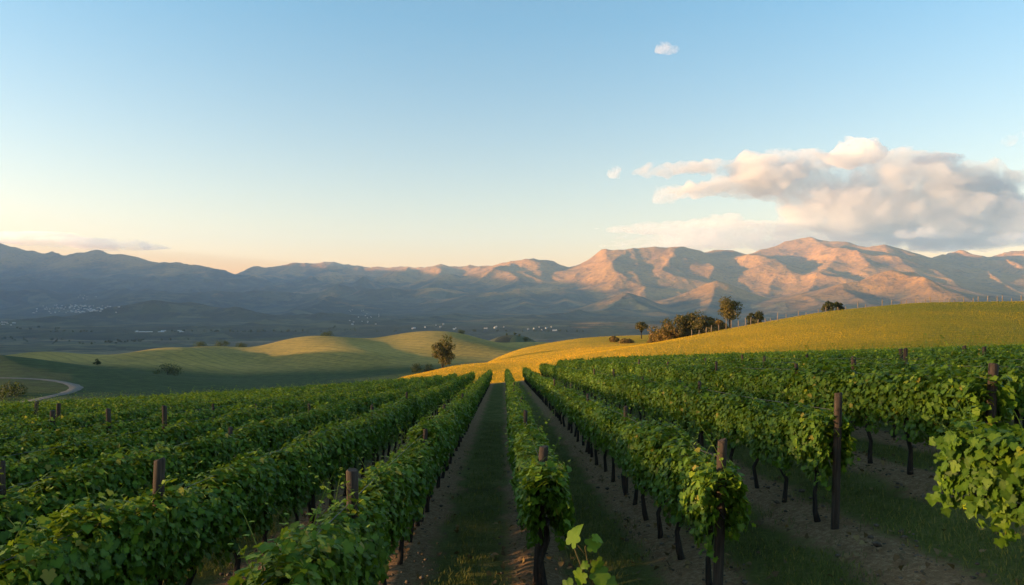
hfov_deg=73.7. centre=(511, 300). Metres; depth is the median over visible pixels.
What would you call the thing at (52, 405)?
grapevine
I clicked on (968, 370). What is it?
grapevine
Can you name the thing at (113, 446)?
grapevine
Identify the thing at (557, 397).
grapevine
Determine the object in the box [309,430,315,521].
wooden post
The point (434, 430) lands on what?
grapevine
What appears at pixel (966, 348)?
grapevine
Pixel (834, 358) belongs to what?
grapevine
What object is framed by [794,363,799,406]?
wooden post
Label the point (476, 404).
grapevine
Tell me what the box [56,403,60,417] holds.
wooden post
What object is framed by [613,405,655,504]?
grapevine
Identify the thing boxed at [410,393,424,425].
grapevine
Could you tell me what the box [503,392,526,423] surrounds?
grapevine
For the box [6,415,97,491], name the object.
grapevine
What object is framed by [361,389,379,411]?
grapevine
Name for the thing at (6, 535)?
grapevine
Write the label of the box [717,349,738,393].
grapevine
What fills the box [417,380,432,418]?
grapevine
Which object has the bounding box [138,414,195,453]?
grapevine
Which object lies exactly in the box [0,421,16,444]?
grapevine
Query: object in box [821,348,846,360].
grapevine
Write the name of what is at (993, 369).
wooden post
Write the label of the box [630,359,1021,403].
trellis wire
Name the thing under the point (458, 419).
grapevine
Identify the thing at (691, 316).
bush
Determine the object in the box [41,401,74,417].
grapevine
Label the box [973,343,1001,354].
grapevine
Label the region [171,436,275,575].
grapevine
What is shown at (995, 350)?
grapevine
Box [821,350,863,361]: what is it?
grapevine
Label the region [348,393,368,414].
grapevine
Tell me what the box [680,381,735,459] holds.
grapevine
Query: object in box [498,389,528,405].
grapevine
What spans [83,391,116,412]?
grapevine
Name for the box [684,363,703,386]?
grapevine
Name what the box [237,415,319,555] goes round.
grapevine
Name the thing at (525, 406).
grapevine
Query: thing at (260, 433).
grapevine
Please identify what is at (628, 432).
grapevine
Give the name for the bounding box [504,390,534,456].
grapevine
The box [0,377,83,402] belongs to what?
road
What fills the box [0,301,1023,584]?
ground
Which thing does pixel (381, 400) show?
grapevine
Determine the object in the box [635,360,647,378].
grapevine
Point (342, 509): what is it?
trellis wire
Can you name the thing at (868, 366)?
grapevine
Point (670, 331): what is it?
bush
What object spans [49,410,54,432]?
wooden post
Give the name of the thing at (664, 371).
grapevine
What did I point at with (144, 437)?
grapevine
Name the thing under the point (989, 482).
grapevine
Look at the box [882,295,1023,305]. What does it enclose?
fence
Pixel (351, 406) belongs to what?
grapevine
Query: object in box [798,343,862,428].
grapevine
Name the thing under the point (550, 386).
grapevine
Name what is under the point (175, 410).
grapevine
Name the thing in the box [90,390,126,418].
grapevine
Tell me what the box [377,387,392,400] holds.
grapevine
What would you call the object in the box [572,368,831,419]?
trellis wire
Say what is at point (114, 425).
grapevine
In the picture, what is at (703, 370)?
grapevine
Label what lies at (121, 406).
grapevine
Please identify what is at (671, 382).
grapevine
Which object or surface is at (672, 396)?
grapevine
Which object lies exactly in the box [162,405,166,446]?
wooden post
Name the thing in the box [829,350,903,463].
grapevine
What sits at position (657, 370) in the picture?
grapevine
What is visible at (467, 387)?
grapevine
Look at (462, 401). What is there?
grapevine
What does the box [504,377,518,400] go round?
grapevine
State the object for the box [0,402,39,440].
grapevine
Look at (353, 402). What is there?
grapevine
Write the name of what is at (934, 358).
grapevine
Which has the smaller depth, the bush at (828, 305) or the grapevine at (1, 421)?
the grapevine at (1, 421)
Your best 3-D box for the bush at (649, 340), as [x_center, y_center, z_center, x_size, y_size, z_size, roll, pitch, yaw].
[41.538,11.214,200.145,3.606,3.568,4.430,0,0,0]
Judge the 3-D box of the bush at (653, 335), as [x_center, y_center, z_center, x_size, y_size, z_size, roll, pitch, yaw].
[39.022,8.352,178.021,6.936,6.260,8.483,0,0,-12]
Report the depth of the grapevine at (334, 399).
29.58 m
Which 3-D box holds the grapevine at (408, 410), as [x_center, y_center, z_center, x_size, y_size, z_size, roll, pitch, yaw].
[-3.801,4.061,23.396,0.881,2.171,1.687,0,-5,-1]
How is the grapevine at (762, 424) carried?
on the ground at (126, 367)
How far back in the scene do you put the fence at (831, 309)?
149.99 m
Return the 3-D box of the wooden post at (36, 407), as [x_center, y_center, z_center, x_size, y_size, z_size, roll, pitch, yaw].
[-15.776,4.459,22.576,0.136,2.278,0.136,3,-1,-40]
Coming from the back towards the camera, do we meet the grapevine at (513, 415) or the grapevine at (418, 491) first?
the grapevine at (513, 415)
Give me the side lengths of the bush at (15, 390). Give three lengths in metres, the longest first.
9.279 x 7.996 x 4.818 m
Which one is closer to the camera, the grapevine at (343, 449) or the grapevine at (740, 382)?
the grapevine at (343, 449)
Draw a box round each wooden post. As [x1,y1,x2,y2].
[0,460,5,530]
[34,401,38,414]
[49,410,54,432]
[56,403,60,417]
[106,408,110,432]
[152,457,165,584]
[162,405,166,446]
[228,426,232,435]
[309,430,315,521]
[346,468,358,526]
[371,404,374,466]
[405,392,407,441]
[419,428,427,521]
[523,409,526,426]
[532,445,547,584]
[586,393,590,453]
[623,406,627,495]
[698,381,703,451]
[713,438,726,584]
[715,361,717,378]
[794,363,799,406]
[831,392,841,529]
[851,356,855,428]
[899,348,902,358]
[903,348,907,363]
[985,363,998,423]
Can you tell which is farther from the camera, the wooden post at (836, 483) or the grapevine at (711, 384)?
the grapevine at (711, 384)
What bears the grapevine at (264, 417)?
on the ground at (126, 367)
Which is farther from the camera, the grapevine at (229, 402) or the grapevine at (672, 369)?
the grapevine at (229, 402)
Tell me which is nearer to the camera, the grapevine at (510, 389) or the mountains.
the grapevine at (510, 389)
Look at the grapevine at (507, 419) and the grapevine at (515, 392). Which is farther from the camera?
the grapevine at (515, 392)
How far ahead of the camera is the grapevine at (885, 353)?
22.34 m
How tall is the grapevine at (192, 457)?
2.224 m
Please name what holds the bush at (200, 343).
on the ground at (126, 367)
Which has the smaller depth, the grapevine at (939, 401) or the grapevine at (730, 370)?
the grapevine at (939, 401)
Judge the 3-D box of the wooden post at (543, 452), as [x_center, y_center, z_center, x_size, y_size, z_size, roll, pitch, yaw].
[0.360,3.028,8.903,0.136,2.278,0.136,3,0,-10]
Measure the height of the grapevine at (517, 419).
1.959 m
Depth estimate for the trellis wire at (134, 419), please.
17.23 m
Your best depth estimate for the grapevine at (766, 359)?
26.96 m
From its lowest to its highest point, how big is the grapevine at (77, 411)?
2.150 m
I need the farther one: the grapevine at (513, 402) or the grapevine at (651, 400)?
the grapevine at (513, 402)
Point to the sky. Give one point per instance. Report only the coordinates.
(232, 136)
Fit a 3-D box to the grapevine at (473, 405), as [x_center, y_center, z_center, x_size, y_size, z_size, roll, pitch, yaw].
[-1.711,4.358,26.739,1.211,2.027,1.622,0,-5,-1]
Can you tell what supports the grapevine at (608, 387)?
on the ground at (126, 367)
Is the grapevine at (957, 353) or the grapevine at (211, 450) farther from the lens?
the grapevine at (957, 353)
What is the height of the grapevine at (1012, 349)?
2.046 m
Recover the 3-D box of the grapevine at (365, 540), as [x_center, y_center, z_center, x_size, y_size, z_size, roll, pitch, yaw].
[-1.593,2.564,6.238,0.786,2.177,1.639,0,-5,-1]
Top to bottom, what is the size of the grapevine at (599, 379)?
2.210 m
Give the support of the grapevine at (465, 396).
on the ground at (126, 367)
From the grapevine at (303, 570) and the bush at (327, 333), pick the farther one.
the bush at (327, 333)
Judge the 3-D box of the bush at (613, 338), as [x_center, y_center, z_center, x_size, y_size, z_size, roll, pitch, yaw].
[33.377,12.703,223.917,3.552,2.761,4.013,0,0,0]
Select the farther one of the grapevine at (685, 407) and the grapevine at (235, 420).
the grapevine at (235, 420)
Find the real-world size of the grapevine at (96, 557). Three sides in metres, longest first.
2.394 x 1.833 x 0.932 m
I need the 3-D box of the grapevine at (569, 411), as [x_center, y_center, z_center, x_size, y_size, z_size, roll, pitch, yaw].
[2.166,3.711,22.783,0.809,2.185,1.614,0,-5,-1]
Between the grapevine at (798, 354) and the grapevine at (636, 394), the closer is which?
the grapevine at (636, 394)
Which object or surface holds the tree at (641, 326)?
on the ground at (126, 367)
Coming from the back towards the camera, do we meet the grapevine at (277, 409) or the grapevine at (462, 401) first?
the grapevine at (462, 401)
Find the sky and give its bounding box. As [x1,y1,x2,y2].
[0,0,1023,338]
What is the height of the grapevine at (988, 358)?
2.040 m
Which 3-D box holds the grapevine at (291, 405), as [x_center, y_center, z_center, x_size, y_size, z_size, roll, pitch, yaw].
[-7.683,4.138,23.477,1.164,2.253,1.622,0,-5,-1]
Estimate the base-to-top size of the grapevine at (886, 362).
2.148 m
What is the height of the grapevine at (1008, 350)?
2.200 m
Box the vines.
[0,336,1023,420]
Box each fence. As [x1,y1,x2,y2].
[691,313,777,335]
[786,301,865,318]
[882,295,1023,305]
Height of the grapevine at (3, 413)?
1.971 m
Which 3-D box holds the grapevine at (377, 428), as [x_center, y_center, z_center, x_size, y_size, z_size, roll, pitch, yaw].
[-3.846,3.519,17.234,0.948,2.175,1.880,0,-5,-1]
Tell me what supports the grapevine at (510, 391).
on the ground at (126, 367)
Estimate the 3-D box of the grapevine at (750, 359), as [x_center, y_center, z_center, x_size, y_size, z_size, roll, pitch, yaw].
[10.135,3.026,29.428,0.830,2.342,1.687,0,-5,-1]
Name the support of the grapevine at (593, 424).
on the ground at (126, 367)
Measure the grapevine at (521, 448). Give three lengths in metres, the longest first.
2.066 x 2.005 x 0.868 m
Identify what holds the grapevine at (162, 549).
on the ground at (126, 367)
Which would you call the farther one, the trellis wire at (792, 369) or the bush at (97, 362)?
the bush at (97, 362)
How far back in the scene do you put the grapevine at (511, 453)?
13.03 m
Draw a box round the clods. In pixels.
[217,422,1007,584]
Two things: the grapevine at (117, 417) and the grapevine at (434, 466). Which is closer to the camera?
the grapevine at (434, 466)
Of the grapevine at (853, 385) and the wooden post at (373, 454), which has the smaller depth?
the grapevine at (853, 385)
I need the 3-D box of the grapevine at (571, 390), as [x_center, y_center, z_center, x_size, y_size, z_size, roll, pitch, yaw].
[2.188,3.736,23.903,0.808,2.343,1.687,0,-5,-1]
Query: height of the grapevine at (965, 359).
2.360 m
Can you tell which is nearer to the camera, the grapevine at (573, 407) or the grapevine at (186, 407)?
the grapevine at (573, 407)
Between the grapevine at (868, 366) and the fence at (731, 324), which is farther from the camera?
the fence at (731, 324)
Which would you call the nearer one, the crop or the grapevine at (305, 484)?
the grapevine at (305, 484)
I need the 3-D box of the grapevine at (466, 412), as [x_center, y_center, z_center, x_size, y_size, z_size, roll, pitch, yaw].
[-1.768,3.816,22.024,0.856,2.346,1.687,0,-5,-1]
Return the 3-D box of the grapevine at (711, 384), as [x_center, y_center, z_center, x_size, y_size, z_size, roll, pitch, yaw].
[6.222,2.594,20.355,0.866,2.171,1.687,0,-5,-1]
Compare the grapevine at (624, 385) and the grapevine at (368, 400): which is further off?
the grapevine at (368, 400)
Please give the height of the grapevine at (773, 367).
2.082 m
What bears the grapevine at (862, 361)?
on the ground at (126, 367)
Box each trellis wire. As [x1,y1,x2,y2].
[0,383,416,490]
[0,383,444,562]
[3,384,387,490]
[4,387,348,438]
[261,410,447,584]
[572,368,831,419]
[602,361,983,377]
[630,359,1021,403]
[736,358,1022,359]
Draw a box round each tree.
[431,334,455,367]
[635,321,648,338]
[718,296,744,327]
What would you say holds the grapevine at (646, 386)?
on the ground at (126, 367)
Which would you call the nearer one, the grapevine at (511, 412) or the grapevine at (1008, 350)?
the grapevine at (511, 412)
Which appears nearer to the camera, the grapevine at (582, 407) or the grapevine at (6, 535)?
the grapevine at (6, 535)
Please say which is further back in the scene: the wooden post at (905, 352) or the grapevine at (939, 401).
the wooden post at (905, 352)
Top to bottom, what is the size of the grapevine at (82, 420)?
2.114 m
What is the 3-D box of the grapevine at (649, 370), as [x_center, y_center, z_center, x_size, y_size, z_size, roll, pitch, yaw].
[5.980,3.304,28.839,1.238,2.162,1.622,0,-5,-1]
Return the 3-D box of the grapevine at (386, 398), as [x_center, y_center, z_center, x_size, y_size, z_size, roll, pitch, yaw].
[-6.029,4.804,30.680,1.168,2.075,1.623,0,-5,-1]
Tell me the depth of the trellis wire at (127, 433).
13.28 m
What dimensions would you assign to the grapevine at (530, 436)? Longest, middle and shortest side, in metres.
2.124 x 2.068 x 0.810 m
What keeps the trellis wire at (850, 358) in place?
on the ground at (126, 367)
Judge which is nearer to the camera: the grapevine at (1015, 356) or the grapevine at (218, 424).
the grapevine at (1015, 356)
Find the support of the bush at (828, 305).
on the ground at (126, 367)
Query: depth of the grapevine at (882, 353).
25.80 m
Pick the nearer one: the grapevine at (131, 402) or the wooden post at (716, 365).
the wooden post at (716, 365)
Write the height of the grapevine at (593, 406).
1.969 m
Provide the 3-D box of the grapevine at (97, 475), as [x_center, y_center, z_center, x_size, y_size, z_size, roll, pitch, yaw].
[-5.640,2.879,9.096,0.753,2.090,2.064,0,0,3]
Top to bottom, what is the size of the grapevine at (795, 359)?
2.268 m
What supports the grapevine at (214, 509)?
on the ground at (126, 367)
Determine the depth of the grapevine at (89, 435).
15.45 m
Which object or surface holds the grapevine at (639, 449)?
on the ground at (126, 367)
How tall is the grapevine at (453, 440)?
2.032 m
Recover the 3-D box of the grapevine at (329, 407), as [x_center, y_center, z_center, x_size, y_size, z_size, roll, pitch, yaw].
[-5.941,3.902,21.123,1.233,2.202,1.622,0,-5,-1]
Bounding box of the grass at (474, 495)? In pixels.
[146,401,1023,584]
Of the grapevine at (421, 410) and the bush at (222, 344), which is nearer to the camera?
the grapevine at (421, 410)
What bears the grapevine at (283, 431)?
on the ground at (126, 367)
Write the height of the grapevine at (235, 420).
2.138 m
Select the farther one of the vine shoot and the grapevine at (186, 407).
the grapevine at (186, 407)
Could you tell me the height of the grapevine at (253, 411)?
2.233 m
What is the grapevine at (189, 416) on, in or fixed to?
on the ground at (126, 367)
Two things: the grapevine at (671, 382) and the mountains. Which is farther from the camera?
the mountains
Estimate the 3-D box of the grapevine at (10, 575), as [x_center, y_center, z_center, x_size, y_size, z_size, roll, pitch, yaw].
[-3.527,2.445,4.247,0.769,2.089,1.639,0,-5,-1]
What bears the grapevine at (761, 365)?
on the ground at (126, 367)
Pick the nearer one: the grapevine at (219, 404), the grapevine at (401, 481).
the grapevine at (401, 481)
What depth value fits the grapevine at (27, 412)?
22.52 m
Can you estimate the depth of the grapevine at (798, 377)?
14.57 m
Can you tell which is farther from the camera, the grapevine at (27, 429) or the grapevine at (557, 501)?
the grapevine at (27, 429)
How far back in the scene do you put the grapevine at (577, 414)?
20.23 m
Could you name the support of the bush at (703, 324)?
on the ground at (126, 367)
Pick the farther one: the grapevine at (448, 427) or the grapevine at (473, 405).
the grapevine at (473, 405)
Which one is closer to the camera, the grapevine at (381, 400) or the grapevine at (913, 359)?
the grapevine at (913, 359)
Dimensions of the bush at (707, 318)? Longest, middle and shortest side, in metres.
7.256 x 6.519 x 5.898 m
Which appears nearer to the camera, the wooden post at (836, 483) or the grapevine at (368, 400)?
the wooden post at (836, 483)
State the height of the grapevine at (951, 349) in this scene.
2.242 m
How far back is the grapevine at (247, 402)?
25.12 m
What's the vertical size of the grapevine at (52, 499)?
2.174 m
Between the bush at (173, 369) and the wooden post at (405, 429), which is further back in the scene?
the bush at (173, 369)
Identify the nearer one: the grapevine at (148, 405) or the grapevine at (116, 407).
the grapevine at (116, 407)
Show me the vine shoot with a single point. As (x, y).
(599, 575)
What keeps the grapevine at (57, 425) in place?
on the ground at (126, 367)
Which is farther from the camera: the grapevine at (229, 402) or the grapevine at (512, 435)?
the grapevine at (229, 402)
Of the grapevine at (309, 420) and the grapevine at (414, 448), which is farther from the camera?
the grapevine at (309, 420)
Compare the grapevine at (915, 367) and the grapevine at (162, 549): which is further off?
the grapevine at (915, 367)
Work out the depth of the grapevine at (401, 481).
8.48 m
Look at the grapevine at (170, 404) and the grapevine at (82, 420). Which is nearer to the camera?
the grapevine at (82, 420)
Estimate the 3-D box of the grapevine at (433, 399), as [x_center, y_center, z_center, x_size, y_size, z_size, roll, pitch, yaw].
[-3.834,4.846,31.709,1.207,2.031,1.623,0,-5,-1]
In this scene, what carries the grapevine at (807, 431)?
on the ground at (126, 367)
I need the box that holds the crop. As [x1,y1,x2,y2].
[399,301,1023,382]
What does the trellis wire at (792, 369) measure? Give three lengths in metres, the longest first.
36.004 x 3.580 x 0.006 m
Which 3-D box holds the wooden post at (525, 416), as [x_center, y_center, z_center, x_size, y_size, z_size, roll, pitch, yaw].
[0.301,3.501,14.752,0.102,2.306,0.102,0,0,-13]
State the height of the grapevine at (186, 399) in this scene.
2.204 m
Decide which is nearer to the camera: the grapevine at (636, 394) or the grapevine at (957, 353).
the grapevine at (957, 353)
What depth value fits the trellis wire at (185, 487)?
7.77 m
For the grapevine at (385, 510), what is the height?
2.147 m
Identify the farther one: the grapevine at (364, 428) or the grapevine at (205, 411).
the grapevine at (205, 411)
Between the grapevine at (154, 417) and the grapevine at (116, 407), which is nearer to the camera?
the grapevine at (154, 417)
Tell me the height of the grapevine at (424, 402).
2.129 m
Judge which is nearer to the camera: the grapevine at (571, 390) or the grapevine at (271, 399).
the grapevine at (571, 390)
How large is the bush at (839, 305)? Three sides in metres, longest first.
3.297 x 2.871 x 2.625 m
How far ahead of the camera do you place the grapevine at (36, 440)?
14.01 m
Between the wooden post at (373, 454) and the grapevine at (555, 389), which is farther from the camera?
the grapevine at (555, 389)
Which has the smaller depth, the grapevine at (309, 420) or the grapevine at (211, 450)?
the grapevine at (211, 450)
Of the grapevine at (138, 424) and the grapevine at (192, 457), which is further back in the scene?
the grapevine at (138, 424)
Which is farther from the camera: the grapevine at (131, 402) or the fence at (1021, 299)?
the fence at (1021, 299)
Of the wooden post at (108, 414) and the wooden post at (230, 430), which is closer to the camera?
the wooden post at (230, 430)
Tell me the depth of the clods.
9.94 m
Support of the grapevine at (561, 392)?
on the ground at (126, 367)
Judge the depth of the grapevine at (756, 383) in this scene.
16.78 m
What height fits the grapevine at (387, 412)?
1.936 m
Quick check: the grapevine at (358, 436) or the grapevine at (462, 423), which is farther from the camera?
the grapevine at (462, 423)
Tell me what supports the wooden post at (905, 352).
on the ground at (126, 367)
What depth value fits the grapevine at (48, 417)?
19.82 m
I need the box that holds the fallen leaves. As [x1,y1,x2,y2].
[188,415,1022,584]
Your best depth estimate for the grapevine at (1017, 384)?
11.24 m
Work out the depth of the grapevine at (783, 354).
30.30 m
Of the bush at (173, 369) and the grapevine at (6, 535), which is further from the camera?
the bush at (173, 369)
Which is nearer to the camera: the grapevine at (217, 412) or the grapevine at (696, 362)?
the grapevine at (217, 412)
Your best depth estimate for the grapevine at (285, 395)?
29.97 m
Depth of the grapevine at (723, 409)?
13.22 m
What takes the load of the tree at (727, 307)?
on the ground at (126, 367)
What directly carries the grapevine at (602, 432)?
on the ground at (126, 367)
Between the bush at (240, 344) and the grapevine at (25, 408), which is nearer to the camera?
the grapevine at (25, 408)
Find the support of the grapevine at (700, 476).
on the ground at (126, 367)
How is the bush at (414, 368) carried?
on the ground at (126, 367)
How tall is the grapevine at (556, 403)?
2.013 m
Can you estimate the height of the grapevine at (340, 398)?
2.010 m
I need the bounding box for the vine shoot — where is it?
[562,524,617,584]
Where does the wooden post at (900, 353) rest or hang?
on the ground at (126, 367)
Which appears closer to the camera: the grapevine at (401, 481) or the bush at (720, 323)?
the grapevine at (401, 481)
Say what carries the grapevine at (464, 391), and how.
on the ground at (126, 367)
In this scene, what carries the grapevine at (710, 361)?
on the ground at (126, 367)
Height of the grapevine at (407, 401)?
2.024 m
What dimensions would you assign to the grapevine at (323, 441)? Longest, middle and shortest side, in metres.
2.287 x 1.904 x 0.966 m
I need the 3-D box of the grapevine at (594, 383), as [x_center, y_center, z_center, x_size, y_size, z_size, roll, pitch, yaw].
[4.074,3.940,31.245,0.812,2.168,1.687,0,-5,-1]
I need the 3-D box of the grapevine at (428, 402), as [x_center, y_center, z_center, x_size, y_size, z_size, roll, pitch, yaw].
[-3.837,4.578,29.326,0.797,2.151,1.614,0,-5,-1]
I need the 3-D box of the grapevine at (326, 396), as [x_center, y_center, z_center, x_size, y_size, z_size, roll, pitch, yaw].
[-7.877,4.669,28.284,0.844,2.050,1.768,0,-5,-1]
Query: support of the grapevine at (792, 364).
on the ground at (126, 367)
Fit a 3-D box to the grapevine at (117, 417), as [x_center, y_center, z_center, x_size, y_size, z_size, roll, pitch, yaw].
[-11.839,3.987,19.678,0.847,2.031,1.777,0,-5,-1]
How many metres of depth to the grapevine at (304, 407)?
24.61 m
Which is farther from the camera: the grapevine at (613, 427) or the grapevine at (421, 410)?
the grapevine at (421, 410)
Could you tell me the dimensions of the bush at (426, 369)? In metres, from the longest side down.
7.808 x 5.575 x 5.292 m
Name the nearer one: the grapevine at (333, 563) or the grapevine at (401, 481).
the grapevine at (333, 563)
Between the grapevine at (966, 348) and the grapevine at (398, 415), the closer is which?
the grapevine at (398, 415)
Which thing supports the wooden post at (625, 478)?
on the ground at (126, 367)
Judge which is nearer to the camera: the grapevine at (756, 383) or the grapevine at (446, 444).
the grapevine at (446, 444)
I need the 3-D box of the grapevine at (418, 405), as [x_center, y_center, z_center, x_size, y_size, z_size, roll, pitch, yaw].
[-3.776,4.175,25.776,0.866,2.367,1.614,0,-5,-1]
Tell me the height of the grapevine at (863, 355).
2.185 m
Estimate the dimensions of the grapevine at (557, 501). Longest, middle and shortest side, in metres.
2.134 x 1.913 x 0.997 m
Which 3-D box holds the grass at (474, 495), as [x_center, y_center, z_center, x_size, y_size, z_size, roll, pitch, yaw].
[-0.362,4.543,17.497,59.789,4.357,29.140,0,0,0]
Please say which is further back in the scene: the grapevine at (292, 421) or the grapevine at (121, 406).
the grapevine at (121, 406)
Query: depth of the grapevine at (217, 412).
22.64 m
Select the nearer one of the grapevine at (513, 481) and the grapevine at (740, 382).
the grapevine at (513, 481)
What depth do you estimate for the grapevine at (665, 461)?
9.39 m
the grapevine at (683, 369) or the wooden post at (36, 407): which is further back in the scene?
the grapevine at (683, 369)
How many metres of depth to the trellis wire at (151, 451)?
9.39 m
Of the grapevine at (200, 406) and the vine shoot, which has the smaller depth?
the vine shoot
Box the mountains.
[0,237,1023,340]
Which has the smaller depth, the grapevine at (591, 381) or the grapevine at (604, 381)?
the grapevine at (604, 381)
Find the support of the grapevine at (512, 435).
on the ground at (126, 367)
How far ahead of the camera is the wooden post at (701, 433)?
15.34 m
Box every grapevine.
[0,402,32,415]
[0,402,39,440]
[0,405,11,417]
[0,411,11,429]
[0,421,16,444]
[0,433,42,465]
[0,434,115,555]
[0,443,145,584]
[0,445,47,499]
[0,455,41,572]
[0,541,61,584]
[1,403,48,456]
[5,405,55,420]
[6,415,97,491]
[7,418,78,463]
[8,437,134,540]
[15,395,81,435]
[19,395,62,415]
[24,403,68,428]
[30,458,200,584]
[38,399,86,420]
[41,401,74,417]
[42,421,108,446]
[49,391,75,410]
[62,403,105,435]
[63,408,133,466]
[64,399,97,414]
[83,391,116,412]
[83,398,138,441]
[83,404,129,426]
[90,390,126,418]
[103,432,177,514]
[104,399,130,409]
[110,411,167,453]
[112,402,150,428]
[118,393,143,408]
[125,401,161,433]
[130,399,160,410]
[132,393,168,425]
[134,414,225,495]
[137,455,246,584]
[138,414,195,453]
[142,392,184,427]
[154,391,177,409]
[158,401,183,417]
[159,417,236,478]
[168,394,198,413]
[168,401,214,441]
[169,403,201,423]
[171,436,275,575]
[175,395,219,420]
[176,392,202,405]
[186,399,213,412]
[193,409,233,442]
[196,391,227,410]
[196,399,229,425]
[211,420,262,464]
[212,394,233,408]
[214,398,253,432]
[218,398,244,414]
[226,390,243,404]
[227,398,263,424]
[227,467,389,584]
[229,524,323,584]
[232,385,259,409]
[232,410,278,457]
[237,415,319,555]
[248,396,269,409]
[255,408,293,450]
[256,403,280,423]
[257,392,278,409]
[258,395,288,418]
[268,430,324,527]
[274,388,298,401]
[274,393,300,417]
[276,398,306,443]
[284,392,306,414]
[285,406,317,436]
[286,411,342,522]
[294,387,318,410]
[295,458,401,584]
[299,396,330,429]
[304,385,324,406]
[304,463,388,584]
[308,394,341,426]
[314,388,332,405]
[314,401,367,509]
[325,399,350,424]
[325,410,368,495]
[328,387,346,402]
[328,390,338,404]
[333,399,382,477]
[336,389,356,422]
[339,391,361,418]
[342,410,374,468]
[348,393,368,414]
[353,434,423,584]
[357,385,375,412]
[357,402,389,462]
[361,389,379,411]
[370,401,397,459]
[372,387,388,403]
[372,391,385,408]
[376,390,404,455]
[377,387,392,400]
[379,426,438,542]
[382,394,409,452]
[385,429,429,564]
[395,387,412,446]
[396,389,415,443]
[396,403,446,512]
[397,422,439,526]
[403,382,422,430]
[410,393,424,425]
[412,385,426,423]
[412,395,455,487]
[416,386,430,415]
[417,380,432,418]
[419,398,452,497]
[420,385,437,418]
[422,405,455,477]
[435,388,460,470]
[436,393,462,463]
[441,392,473,455]
[446,386,469,450]
[449,392,471,424]
[450,392,471,446]
[455,382,474,437]
[455,387,474,434]
[457,380,476,431]
[461,387,481,428]
[465,381,478,421]
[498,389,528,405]
[502,432,557,530]
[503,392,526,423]
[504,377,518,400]
[504,383,524,405]
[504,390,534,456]
[505,381,522,403]
[505,385,525,405]
[505,405,534,455]
[506,394,527,414]
[506,405,557,468]
[506,411,553,477]
[506,429,585,584]
[507,396,529,426]
[508,395,532,422]
[508,405,539,447]
[509,424,560,537]
[547,376,562,403]
[550,377,566,420]
[553,383,561,423]
[555,384,573,426]
[557,378,574,425]
[560,378,578,432]
[564,377,583,436]
[565,378,582,441]
[571,391,592,445]
[572,382,595,451]
[577,392,606,456]
[579,393,608,464]
[589,387,621,471]
[590,365,601,398]
[593,370,607,401]
[595,365,609,406]
[595,398,627,481]
[599,370,620,405]
[603,364,622,402]
[603,402,653,492]
[609,373,621,408]
[612,370,628,407]
[612,391,700,538]
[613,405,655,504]
[618,368,638,417]
[621,391,663,520]
[626,362,647,420]
[631,363,654,419]
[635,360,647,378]
[639,380,664,424]
[641,369,688,432]
[645,358,664,384]
[646,371,668,425]
[646,401,716,559]
[652,358,667,383]
[659,359,675,382]
[661,377,698,438]
[664,421,755,584]
[668,360,687,380]
[674,362,694,386]
[676,366,715,453]
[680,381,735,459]
[683,354,710,367]
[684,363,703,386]
[693,348,719,390]
[701,357,714,366]
[702,352,727,393]
[707,368,753,474]
[713,349,748,400]
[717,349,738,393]
[728,375,787,488]
[731,362,766,402]
[737,350,757,363]
[737,355,762,372]
[741,375,803,502]
[743,361,781,403]
[750,350,775,370]
[754,350,792,371]
[757,348,777,364]
[761,360,805,407]
[770,373,860,521]
[772,349,792,361]
[773,342,830,408]
[780,355,807,373]
[783,349,801,361]
[793,345,812,360]
[797,349,828,374]
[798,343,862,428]
[819,348,858,376]
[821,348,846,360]
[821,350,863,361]
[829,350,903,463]
[840,343,865,357]
[841,346,881,423]
[848,347,908,370]
[849,354,875,367]
[850,342,875,362]
[851,348,915,437]
[862,342,948,474]
[870,343,922,360]
[871,347,897,358]
[886,349,955,445]
[888,344,925,367]
[901,333,1021,484]
[908,337,945,363]
[911,339,966,355]
[921,333,975,369]
[925,387,1023,548]
[936,340,1004,444]
[937,335,987,360]
[945,342,1011,364]
[946,337,980,355]
[950,331,1014,371]
[972,338,1023,424]
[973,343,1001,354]
[978,336,1022,357]
[989,344,1023,428]
[993,340,1017,354]
[1002,345,1023,352]
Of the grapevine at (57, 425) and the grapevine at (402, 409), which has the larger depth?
the grapevine at (402, 409)
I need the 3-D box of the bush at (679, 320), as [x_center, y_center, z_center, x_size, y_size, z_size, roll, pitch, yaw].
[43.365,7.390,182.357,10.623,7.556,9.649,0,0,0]
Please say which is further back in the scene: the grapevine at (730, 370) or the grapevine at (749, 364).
the grapevine at (749, 364)
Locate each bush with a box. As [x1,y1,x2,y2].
[0,381,27,399]
[93,359,100,364]
[152,362,185,375]
[193,341,207,346]
[214,340,230,345]
[234,342,246,346]
[321,331,334,335]
[409,363,422,371]
[423,363,433,371]
[609,335,619,341]
[617,338,634,343]
[647,321,673,341]
[647,335,652,342]
[655,325,683,340]
[660,314,692,336]
[677,310,714,335]
[689,318,719,334]
[698,315,717,330]
[713,319,729,329]
[746,310,763,324]
[821,300,836,311]
[834,301,844,309]
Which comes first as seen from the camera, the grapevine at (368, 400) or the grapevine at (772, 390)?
the grapevine at (772, 390)
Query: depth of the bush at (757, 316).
174.97 m
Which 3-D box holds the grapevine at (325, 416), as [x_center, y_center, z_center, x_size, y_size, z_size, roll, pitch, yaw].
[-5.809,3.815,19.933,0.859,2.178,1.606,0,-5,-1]
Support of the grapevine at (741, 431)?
on the ground at (126, 367)
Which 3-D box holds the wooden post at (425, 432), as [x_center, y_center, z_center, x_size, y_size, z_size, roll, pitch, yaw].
[-1.640,3.457,12.546,0.095,2.243,0.092,2,1,-25]
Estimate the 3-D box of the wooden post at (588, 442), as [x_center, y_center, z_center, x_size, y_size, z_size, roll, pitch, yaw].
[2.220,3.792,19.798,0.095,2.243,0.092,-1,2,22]

